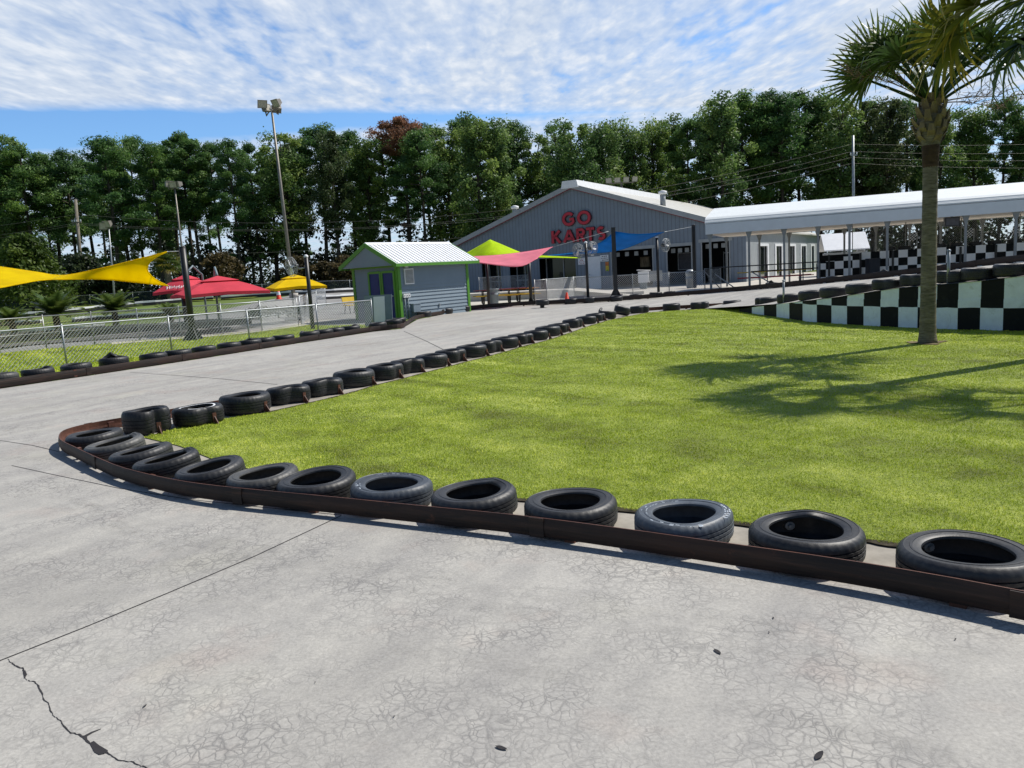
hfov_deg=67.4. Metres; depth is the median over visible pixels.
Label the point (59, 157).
pine tree
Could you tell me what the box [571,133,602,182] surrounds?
broadleaf tree
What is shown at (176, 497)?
expansion joint
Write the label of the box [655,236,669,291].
fan post
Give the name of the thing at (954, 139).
broadleaf tree
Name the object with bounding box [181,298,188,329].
sail post
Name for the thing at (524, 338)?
tyre
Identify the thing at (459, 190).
background tree
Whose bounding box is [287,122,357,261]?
pine tree
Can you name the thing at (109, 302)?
sago palm
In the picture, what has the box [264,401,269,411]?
steel peg
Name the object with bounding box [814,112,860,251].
background tree
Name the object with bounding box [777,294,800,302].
tyre
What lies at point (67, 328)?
track kerb
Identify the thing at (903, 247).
tyre
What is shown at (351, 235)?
background tree
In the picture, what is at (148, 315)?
mulch bed
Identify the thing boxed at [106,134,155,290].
pine tree
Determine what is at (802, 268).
hand rail
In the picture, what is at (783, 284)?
steel post
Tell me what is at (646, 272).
ticket podium
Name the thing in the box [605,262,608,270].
height strip
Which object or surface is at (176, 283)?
patio umbrella
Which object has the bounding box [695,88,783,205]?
pine tree
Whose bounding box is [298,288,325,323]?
chain link fence
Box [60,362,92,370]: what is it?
tyre
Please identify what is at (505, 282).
chain link fence
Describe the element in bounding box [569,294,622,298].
timber curb
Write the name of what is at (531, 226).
kart building
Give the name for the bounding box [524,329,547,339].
tyre
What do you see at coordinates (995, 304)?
checkered ramp wall
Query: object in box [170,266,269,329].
patio umbrella
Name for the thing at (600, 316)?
tyre
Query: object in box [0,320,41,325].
track kerb
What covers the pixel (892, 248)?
tyre
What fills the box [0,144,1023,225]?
power line
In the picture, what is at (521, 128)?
pine tree
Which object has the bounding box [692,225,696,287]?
sail post
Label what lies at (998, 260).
barrier rail
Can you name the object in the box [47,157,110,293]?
pine tree
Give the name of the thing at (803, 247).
window frame
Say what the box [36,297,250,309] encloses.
verge
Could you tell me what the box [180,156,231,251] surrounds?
background tree
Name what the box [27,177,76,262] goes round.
background tree
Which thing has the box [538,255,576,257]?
shade sail
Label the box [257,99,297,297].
light pole
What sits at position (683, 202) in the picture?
power line
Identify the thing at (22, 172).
pine tree
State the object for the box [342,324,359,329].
tyre
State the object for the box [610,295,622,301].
tyre
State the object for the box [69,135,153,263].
pine tree
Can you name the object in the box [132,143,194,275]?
pine tree
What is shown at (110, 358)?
tyre
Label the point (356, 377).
tyre
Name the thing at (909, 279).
tyre
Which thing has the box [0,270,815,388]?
ground
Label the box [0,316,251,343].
track kerb
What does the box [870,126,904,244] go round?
background tree
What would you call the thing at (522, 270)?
glass door
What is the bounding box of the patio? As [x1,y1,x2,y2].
[471,272,815,309]
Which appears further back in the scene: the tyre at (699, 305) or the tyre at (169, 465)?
the tyre at (699, 305)
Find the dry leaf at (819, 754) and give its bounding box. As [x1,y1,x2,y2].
[814,751,822,758]
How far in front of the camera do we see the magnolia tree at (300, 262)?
72.39 m
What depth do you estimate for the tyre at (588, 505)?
4.93 m
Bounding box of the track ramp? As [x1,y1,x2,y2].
[615,262,1023,311]
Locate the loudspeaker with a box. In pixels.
[943,216,959,226]
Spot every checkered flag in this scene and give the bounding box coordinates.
[909,233,916,241]
[967,229,973,241]
[1012,226,1019,242]
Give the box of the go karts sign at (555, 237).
[551,210,606,243]
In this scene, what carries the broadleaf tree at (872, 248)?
on the ground at (194, 303)
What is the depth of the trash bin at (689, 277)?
49.41 m
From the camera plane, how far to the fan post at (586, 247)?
39.96 m
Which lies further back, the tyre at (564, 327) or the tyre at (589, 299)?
the tyre at (589, 299)
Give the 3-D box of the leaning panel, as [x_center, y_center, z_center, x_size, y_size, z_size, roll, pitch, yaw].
[-4.924,-2.701,28.298,1.050,1.143,0.200,-3,8,7]
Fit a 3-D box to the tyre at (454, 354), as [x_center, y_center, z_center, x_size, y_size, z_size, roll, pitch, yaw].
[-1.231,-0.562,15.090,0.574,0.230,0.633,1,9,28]
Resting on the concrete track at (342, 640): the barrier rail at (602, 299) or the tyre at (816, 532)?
the barrier rail at (602, 299)
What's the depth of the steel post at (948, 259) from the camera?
15.28 m
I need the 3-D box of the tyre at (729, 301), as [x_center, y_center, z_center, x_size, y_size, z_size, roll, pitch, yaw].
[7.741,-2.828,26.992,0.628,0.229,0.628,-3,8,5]
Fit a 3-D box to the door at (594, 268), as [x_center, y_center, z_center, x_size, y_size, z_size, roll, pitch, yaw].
[6.559,-8.846,61.111,1.055,2.554,0.110,1,9,30]
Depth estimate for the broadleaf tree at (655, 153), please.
99.43 m
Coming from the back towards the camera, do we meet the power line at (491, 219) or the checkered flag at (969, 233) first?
the power line at (491, 219)
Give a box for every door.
[369,274,379,294]
[382,273,395,317]
[488,264,501,291]
[516,265,528,290]
[545,258,576,288]
[588,256,600,288]
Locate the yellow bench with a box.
[341,297,354,313]
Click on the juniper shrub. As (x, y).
(261, 307)
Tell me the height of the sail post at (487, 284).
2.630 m
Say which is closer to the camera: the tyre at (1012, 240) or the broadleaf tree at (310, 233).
the tyre at (1012, 240)
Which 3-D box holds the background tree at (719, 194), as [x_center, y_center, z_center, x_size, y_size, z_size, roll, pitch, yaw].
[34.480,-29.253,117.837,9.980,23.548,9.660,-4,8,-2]
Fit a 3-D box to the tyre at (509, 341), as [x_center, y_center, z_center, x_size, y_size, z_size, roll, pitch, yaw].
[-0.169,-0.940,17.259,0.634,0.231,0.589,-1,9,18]
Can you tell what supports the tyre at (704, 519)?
on the tyre pad at (878, 554)
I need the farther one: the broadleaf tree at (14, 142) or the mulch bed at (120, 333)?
the broadleaf tree at (14, 142)
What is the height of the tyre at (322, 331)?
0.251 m
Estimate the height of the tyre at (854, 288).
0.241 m
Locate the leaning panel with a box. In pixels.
[364,294,392,326]
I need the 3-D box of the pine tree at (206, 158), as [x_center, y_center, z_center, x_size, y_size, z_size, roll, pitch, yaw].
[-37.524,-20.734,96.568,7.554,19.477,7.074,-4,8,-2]
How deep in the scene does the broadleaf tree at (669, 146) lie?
101.99 m
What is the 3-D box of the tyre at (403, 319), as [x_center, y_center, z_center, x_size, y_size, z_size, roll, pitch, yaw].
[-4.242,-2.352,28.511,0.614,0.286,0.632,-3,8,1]
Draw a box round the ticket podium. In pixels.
[638,270,661,288]
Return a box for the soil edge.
[268,308,897,546]
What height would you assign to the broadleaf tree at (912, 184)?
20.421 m
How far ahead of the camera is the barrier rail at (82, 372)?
18.80 m
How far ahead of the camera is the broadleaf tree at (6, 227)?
93.53 m
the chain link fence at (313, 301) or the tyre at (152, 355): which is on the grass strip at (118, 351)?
the tyre at (152, 355)
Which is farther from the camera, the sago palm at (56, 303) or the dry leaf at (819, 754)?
the sago palm at (56, 303)
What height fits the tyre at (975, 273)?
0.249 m
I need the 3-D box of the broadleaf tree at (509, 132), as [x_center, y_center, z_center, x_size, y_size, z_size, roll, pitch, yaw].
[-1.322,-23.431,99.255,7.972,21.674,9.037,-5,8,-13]
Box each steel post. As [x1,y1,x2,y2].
[782,280,784,303]
[946,249,950,283]
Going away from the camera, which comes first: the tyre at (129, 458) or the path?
the tyre at (129, 458)
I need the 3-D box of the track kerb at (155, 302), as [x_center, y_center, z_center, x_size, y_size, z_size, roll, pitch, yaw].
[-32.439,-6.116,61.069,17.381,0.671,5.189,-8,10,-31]
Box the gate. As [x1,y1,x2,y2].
[704,268,720,289]
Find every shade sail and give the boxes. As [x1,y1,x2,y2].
[0,251,179,287]
[467,239,518,255]
[474,231,608,266]
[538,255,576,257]
[546,227,688,255]
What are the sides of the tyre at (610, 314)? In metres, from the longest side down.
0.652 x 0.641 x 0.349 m
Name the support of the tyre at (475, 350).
on the tyre pad at (312, 399)
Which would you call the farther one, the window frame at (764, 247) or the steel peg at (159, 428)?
the window frame at (764, 247)
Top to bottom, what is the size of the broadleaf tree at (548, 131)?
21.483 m
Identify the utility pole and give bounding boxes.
[71,199,82,293]
[850,135,857,251]
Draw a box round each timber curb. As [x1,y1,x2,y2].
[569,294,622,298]
[620,291,643,293]
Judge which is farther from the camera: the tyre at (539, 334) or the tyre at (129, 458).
the tyre at (539, 334)
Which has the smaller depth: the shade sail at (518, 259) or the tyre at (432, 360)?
the tyre at (432, 360)
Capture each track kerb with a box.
[0,296,212,316]
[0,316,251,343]
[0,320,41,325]
[0,323,104,334]
[72,310,182,321]
[221,288,352,299]
[317,293,353,299]
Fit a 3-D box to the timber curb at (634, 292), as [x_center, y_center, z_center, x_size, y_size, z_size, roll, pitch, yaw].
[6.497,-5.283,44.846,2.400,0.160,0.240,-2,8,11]
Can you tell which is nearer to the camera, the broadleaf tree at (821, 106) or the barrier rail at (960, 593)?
the barrier rail at (960, 593)
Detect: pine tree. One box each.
[0,143,64,295]
[10,151,82,291]
[38,147,97,294]
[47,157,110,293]
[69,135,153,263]
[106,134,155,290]
[121,140,194,286]
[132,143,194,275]
[147,130,216,277]
[152,137,223,277]
[185,141,239,251]
[204,138,261,281]
[226,140,273,283]
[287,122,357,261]
[334,128,388,248]
[355,136,416,241]
[360,115,431,241]
[381,127,452,241]
[390,122,461,241]
[436,116,484,228]
[494,119,543,204]
[654,118,714,202]
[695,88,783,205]
[741,87,807,203]
[744,92,817,202]
[767,88,825,200]
[888,97,921,240]
[970,94,1023,239]
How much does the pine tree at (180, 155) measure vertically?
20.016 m
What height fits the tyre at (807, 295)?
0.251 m
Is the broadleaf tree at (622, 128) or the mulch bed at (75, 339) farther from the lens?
the broadleaf tree at (622, 128)
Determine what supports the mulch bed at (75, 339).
on the second track at (237, 308)
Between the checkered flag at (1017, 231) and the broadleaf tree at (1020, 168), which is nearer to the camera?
the checkered flag at (1017, 231)
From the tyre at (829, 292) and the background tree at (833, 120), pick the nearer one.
the tyre at (829, 292)
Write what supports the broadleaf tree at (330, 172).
on the ground at (194, 303)
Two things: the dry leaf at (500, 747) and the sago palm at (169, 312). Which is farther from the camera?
the sago palm at (169, 312)
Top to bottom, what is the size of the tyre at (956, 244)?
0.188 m
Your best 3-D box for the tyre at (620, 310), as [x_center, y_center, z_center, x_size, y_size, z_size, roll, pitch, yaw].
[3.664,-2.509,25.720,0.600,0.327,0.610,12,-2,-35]
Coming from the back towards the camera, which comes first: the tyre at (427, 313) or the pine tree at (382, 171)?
the pine tree at (382, 171)
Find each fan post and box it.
[285,255,314,328]
[572,241,597,296]
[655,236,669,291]
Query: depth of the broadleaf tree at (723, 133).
90.42 m
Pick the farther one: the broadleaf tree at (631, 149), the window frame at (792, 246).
the broadleaf tree at (631, 149)
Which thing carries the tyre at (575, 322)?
on the tyre pad at (312, 399)
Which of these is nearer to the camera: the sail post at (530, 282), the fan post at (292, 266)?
the fan post at (292, 266)
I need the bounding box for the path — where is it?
[112,318,353,343]
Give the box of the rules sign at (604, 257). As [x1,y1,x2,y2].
[600,255,608,261]
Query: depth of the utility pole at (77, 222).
81.92 m
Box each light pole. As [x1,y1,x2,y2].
[99,221,114,295]
[165,181,182,246]
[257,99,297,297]
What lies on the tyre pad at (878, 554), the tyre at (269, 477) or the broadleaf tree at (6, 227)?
the tyre at (269, 477)
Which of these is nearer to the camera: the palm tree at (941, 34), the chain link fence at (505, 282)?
the palm tree at (941, 34)
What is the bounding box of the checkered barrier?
[816,242,1023,282]
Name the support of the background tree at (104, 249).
on the ground at (194, 303)
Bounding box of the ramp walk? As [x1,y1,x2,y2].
[470,288,629,301]
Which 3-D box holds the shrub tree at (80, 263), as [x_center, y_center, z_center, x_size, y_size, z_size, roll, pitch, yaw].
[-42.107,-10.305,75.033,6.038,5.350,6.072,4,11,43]
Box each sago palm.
[0,305,34,333]
[18,288,89,329]
[84,289,142,324]
[153,302,181,321]
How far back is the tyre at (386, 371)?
12.83 m
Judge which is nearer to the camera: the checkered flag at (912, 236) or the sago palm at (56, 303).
the sago palm at (56, 303)
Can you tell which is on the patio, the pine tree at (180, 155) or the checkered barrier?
the checkered barrier
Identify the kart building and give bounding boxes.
[452,180,820,292]
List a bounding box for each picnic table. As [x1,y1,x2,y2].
[473,287,528,303]
[506,287,539,301]
[737,269,813,279]
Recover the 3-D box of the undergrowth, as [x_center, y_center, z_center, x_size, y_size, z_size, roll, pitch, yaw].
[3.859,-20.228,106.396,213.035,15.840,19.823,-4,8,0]
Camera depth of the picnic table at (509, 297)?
42.77 m
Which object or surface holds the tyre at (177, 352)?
on the grass strip at (118, 351)
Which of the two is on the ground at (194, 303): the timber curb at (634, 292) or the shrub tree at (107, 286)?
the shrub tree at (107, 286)
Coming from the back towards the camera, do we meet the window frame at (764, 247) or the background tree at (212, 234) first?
the background tree at (212, 234)
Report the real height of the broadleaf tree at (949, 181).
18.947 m
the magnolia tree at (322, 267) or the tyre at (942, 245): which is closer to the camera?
the tyre at (942, 245)
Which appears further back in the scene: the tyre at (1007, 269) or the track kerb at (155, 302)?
the track kerb at (155, 302)
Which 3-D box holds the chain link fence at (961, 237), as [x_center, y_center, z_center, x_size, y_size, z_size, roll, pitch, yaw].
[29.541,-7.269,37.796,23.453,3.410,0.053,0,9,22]
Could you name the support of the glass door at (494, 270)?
in the kart building
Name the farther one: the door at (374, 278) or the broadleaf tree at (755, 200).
the broadleaf tree at (755, 200)
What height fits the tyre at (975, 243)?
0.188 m
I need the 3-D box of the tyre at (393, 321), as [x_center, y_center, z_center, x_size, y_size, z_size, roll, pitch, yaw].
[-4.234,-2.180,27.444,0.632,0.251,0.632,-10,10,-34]
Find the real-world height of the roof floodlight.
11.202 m
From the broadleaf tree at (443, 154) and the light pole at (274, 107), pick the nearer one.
the light pole at (274, 107)
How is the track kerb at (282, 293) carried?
on the second track at (237, 308)
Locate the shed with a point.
(413, 278)
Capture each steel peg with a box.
[156,422,162,433]
[212,412,218,423]
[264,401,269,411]
[303,392,308,402]
[338,385,343,394]
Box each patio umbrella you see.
[153,265,218,328]
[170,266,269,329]
[265,271,326,320]
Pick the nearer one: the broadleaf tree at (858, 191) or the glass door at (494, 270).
the glass door at (494, 270)
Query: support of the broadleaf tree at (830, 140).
on the ground at (194, 303)
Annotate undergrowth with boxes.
[0,183,1023,297]
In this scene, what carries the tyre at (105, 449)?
on the concrete track at (342, 640)
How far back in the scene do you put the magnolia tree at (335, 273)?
71.29 m
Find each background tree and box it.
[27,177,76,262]
[77,161,121,265]
[145,169,186,253]
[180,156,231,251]
[231,171,264,283]
[272,143,320,255]
[337,157,382,250]
[384,131,430,241]
[440,147,473,236]
[510,150,523,191]
[655,134,683,197]
[703,116,747,195]
[764,128,794,201]
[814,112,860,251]
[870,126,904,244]
[959,133,997,219]
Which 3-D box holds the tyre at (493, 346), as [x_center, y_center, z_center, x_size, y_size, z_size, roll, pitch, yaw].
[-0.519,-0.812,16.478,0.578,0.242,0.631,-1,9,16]
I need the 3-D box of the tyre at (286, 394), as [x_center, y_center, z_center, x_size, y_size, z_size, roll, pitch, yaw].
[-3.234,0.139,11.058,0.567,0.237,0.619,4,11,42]
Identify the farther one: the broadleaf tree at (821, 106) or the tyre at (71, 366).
the broadleaf tree at (821, 106)
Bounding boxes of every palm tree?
[820,0,1023,343]
[900,0,1023,126]
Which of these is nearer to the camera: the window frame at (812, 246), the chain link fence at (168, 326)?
the chain link fence at (168, 326)
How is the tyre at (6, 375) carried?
on the grass strip at (118, 351)
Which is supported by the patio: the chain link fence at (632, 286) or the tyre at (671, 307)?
the chain link fence at (632, 286)
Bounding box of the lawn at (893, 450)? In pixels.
[145,307,1023,542]
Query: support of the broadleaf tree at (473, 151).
on the ground at (194, 303)
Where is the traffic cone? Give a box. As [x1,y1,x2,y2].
[275,291,281,299]
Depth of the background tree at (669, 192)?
117.40 m
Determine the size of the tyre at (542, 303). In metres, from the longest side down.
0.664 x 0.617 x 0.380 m
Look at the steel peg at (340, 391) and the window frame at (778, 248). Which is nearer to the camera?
the steel peg at (340, 391)
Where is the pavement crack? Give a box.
[8,659,146,767]
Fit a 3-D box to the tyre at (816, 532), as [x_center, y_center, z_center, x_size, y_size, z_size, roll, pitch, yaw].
[1.612,0.849,4.227,0.590,0.197,0.607,-10,11,-40]
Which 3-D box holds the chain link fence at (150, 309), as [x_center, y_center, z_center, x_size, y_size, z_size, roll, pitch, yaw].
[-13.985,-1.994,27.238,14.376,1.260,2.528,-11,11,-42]
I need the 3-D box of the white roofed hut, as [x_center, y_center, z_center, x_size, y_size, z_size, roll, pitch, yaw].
[24.948,-9.801,57.914,3.100,3.130,3.600,-1,8,14]
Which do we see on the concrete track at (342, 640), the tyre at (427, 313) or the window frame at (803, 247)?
the tyre at (427, 313)
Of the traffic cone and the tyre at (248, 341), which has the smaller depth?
the tyre at (248, 341)
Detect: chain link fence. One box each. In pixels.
[0,280,483,309]
[0,297,298,352]
[0,299,372,371]
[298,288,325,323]
[478,274,528,292]
[534,276,585,299]
[589,270,704,294]
[852,214,1023,253]
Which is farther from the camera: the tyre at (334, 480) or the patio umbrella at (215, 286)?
the patio umbrella at (215, 286)
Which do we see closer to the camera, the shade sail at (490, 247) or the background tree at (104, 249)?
the shade sail at (490, 247)
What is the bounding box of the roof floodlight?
[605,176,637,187]
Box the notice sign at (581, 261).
[578,258,584,264]
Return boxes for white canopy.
[705,182,1023,288]
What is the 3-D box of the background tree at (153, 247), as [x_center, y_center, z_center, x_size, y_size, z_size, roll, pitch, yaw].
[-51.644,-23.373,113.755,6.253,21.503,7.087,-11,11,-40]
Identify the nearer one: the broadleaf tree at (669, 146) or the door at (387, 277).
the door at (387, 277)
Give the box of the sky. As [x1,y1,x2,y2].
[0,0,1023,292]
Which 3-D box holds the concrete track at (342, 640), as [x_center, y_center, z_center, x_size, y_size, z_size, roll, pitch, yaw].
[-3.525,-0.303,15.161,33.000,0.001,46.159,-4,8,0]
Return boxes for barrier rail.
[0,311,442,388]
[58,303,1023,619]
[442,294,655,313]
[656,255,1023,297]
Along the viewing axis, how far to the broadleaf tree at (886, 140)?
93.66 m
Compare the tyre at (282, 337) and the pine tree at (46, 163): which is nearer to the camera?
the tyre at (282, 337)
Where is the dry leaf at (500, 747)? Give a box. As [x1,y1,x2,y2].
[496,745,506,749]
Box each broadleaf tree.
[0,134,32,299]
[0,134,42,298]
[98,131,148,260]
[248,149,293,282]
[253,126,313,256]
[284,134,322,264]
[302,130,355,257]
[343,135,401,254]
[418,123,480,242]
[445,110,515,236]
[464,116,528,233]
[475,118,531,221]
[515,133,560,203]
[540,117,572,192]
[541,113,620,194]
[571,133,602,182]
[585,120,627,186]
[600,112,638,190]
[617,122,654,192]
[636,116,684,201]
[649,112,697,202]
[685,111,734,207]
[686,89,760,208]
[737,100,788,205]
[792,80,850,255]
[801,92,884,252]
[833,101,881,250]
[850,96,902,251]
[858,96,919,250]
[905,105,946,248]
[915,107,971,247]
[942,107,1000,242]
[945,103,1003,245]
[1001,114,1023,238]
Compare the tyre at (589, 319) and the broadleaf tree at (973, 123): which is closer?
the tyre at (589, 319)
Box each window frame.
[758,243,768,279]
[774,244,782,275]
[790,244,795,273]
[800,244,806,271]
[810,244,814,270]
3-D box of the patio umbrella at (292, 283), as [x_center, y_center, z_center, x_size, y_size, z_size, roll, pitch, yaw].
[-10.168,-4.203,35.866,2.360,2.584,2.784,-8,9,-28]
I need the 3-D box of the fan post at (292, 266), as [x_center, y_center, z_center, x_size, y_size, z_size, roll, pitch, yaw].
[-8.013,-3.391,28.656,0.937,2.794,0.598,-1,9,17]
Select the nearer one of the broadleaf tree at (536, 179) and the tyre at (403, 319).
the tyre at (403, 319)
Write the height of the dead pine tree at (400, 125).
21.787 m
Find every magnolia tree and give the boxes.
[0,232,85,311]
[199,250,248,280]
[278,254,315,279]
[312,261,332,282]
[326,254,351,280]
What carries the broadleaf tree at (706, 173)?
on the ground at (194, 303)
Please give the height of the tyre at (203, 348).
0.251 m
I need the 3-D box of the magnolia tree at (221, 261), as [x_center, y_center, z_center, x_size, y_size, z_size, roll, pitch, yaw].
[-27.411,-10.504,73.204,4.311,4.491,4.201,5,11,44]
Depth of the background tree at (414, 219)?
122.24 m
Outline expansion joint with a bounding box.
[0,331,442,660]
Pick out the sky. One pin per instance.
(71, 70)
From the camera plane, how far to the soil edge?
5.24 m
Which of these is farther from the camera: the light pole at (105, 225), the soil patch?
the light pole at (105, 225)
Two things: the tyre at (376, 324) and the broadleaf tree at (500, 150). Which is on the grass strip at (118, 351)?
the tyre at (376, 324)
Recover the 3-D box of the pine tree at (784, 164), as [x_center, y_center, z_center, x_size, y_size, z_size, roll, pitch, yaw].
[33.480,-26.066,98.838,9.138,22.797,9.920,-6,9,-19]
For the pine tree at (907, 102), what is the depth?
101.79 m
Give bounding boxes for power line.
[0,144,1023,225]
[2,157,962,237]
[3,151,1022,234]
[54,163,970,257]
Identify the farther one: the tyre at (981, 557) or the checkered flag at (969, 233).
the checkered flag at (969, 233)
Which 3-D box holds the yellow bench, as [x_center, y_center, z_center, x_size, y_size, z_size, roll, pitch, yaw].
[-8.599,-4.219,41.157,0.517,0.896,0.900,3,10,38]
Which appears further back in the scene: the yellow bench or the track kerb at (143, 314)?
the track kerb at (143, 314)
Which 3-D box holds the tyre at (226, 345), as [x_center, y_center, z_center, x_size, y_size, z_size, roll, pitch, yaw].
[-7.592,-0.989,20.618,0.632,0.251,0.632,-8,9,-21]
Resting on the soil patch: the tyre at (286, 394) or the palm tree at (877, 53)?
the palm tree at (877, 53)
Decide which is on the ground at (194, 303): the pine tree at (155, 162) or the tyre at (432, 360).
the pine tree at (155, 162)
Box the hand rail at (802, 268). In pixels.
[710,261,820,288]
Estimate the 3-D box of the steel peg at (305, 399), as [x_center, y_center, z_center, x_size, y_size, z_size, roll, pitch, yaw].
[-2.920,0.196,10.924,0.096,0.150,0.050,2,10,32]
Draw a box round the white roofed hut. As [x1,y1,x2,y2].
[819,231,869,254]
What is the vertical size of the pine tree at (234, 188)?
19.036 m
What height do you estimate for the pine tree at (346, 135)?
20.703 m
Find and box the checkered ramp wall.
[739,276,1023,330]
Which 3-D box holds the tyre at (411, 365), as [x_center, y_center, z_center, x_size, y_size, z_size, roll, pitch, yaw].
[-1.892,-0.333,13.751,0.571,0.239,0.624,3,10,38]
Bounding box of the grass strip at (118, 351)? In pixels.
[1,326,363,375]
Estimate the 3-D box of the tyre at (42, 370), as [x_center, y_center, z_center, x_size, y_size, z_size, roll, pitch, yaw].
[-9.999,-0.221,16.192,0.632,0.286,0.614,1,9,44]
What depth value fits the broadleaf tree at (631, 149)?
96.98 m
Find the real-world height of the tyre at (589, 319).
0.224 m
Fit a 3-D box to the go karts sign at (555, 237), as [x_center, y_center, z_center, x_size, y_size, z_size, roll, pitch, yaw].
[5.247,-12.514,61.111,4.772,2.476,0.210,1,9,30]
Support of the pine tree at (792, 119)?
on the ground at (194, 303)
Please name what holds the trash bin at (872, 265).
on the patio
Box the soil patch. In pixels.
[906,340,945,344]
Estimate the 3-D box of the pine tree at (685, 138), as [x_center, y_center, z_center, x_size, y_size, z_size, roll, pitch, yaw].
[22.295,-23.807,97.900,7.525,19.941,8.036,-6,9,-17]
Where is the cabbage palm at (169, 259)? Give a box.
[148,251,181,298]
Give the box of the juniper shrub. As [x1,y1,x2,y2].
[243,303,314,318]
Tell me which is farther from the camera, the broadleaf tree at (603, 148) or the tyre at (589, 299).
the broadleaf tree at (603, 148)
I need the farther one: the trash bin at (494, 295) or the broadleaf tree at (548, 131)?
the broadleaf tree at (548, 131)
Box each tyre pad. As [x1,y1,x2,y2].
[120,427,895,566]
[154,307,727,433]
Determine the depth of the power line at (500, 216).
81.38 m
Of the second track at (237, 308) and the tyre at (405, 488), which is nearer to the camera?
the tyre at (405, 488)
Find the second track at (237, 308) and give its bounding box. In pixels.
[0,292,364,352]
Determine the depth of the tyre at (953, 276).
15.29 m
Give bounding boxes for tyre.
[0,372,19,379]
[20,366,54,376]
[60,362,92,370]
[65,427,123,449]
[83,432,145,460]
[98,352,128,365]
[108,441,173,469]
[121,405,171,435]
[132,447,200,477]
[139,352,166,360]
[165,348,191,355]
[171,402,223,426]
[174,455,245,485]
[191,345,216,352]
[216,342,241,348]
[219,390,270,414]
[226,462,297,490]
[238,338,261,344]
[258,337,274,342]
[266,384,310,404]
[272,334,294,340]
[276,465,356,497]
[299,331,319,336]
[301,377,343,396]
[314,329,332,333]
[328,327,344,331]
[333,368,374,387]
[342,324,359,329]
[350,472,432,505]
[366,362,403,379]
[369,322,386,326]
[385,319,401,324]
[391,358,424,373]
[393,317,405,322]
[415,353,447,367]
[417,311,430,316]
[431,477,517,513]
[435,348,465,362]
[445,308,452,313]
[456,344,486,357]
[475,340,502,352]
[491,336,517,347]
[508,333,533,343]
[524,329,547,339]
[524,487,617,526]
[535,299,548,307]
[535,325,560,335]
[548,323,568,332]
[562,318,582,327]
[565,298,576,303]
[576,316,595,323]
[583,297,595,302]
[585,313,604,320]
[598,307,615,317]
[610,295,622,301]
[614,304,629,315]
[630,305,648,312]
[634,499,733,541]
[663,303,679,310]
[690,301,708,308]
[723,300,740,306]
[748,509,865,561]
[755,297,776,305]
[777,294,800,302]
[798,290,825,300]
[819,287,847,297]
[845,283,874,294]
[871,278,903,289]
[884,247,895,250]
[895,529,1023,589]
[898,246,910,249]
[899,274,920,285]
[936,270,965,282]
[937,243,945,246]
[950,242,962,246]
[960,267,997,280]
[968,241,981,245]
[987,240,1001,243]
[992,263,1023,276]
[1007,239,1021,242]
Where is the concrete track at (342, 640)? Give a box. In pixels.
[0,302,1023,767]
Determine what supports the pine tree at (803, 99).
on the ground at (194, 303)
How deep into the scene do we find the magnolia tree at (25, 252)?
64.05 m
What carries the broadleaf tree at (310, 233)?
on the ground at (194, 303)
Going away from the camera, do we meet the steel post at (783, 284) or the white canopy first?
the steel post at (783, 284)
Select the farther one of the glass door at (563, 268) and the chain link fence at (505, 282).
the glass door at (563, 268)
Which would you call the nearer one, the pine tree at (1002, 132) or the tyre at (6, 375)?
the tyre at (6, 375)
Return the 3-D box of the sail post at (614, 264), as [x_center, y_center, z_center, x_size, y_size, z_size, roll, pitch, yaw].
[5.425,-6.399,40.623,0.660,3.700,0.660,-4,8,0]
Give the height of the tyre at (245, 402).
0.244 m
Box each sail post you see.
[179,247,202,341]
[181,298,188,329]
[485,264,490,303]
[527,263,533,300]
[611,227,620,295]
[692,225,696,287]
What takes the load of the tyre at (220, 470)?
on the concrete track at (342, 640)
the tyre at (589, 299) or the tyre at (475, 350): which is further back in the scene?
the tyre at (589, 299)
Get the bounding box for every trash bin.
[490,288,499,303]
[685,269,692,287]
[865,258,880,278]
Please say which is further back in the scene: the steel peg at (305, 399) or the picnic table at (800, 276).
the picnic table at (800, 276)
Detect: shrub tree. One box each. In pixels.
[51,251,106,295]
[90,259,148,293]
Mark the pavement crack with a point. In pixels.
(97, 748)
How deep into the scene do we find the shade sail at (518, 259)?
38.82 m
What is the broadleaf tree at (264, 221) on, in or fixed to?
on the ground at (194, 303)
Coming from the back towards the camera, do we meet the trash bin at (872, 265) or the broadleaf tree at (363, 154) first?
the broadleaf tree at (363, 154)
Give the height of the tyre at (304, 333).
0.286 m
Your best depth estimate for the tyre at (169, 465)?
6.76 m
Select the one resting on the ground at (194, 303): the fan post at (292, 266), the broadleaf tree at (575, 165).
the broadleaf tree at (575, 165)
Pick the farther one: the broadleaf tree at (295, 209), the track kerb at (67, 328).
the broadleaf tree at (295, 209)
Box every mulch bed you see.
[0,325,257,346]
[40,310,229,323]
[69,329,172,338]
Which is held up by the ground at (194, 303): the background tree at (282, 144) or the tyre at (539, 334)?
the background tree at (282, 144)
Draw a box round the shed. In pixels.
[338,242,479,319]
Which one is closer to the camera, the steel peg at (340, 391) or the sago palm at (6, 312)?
the steel peg at (340, 391)
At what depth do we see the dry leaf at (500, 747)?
2.70 m
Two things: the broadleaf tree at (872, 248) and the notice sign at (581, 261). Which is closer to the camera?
the notice sign at (581, 261)
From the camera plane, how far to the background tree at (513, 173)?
113.56 m
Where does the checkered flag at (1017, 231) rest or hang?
attached to the checkered barrier
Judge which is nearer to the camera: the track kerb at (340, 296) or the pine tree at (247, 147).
the track kerb at (340, 296)

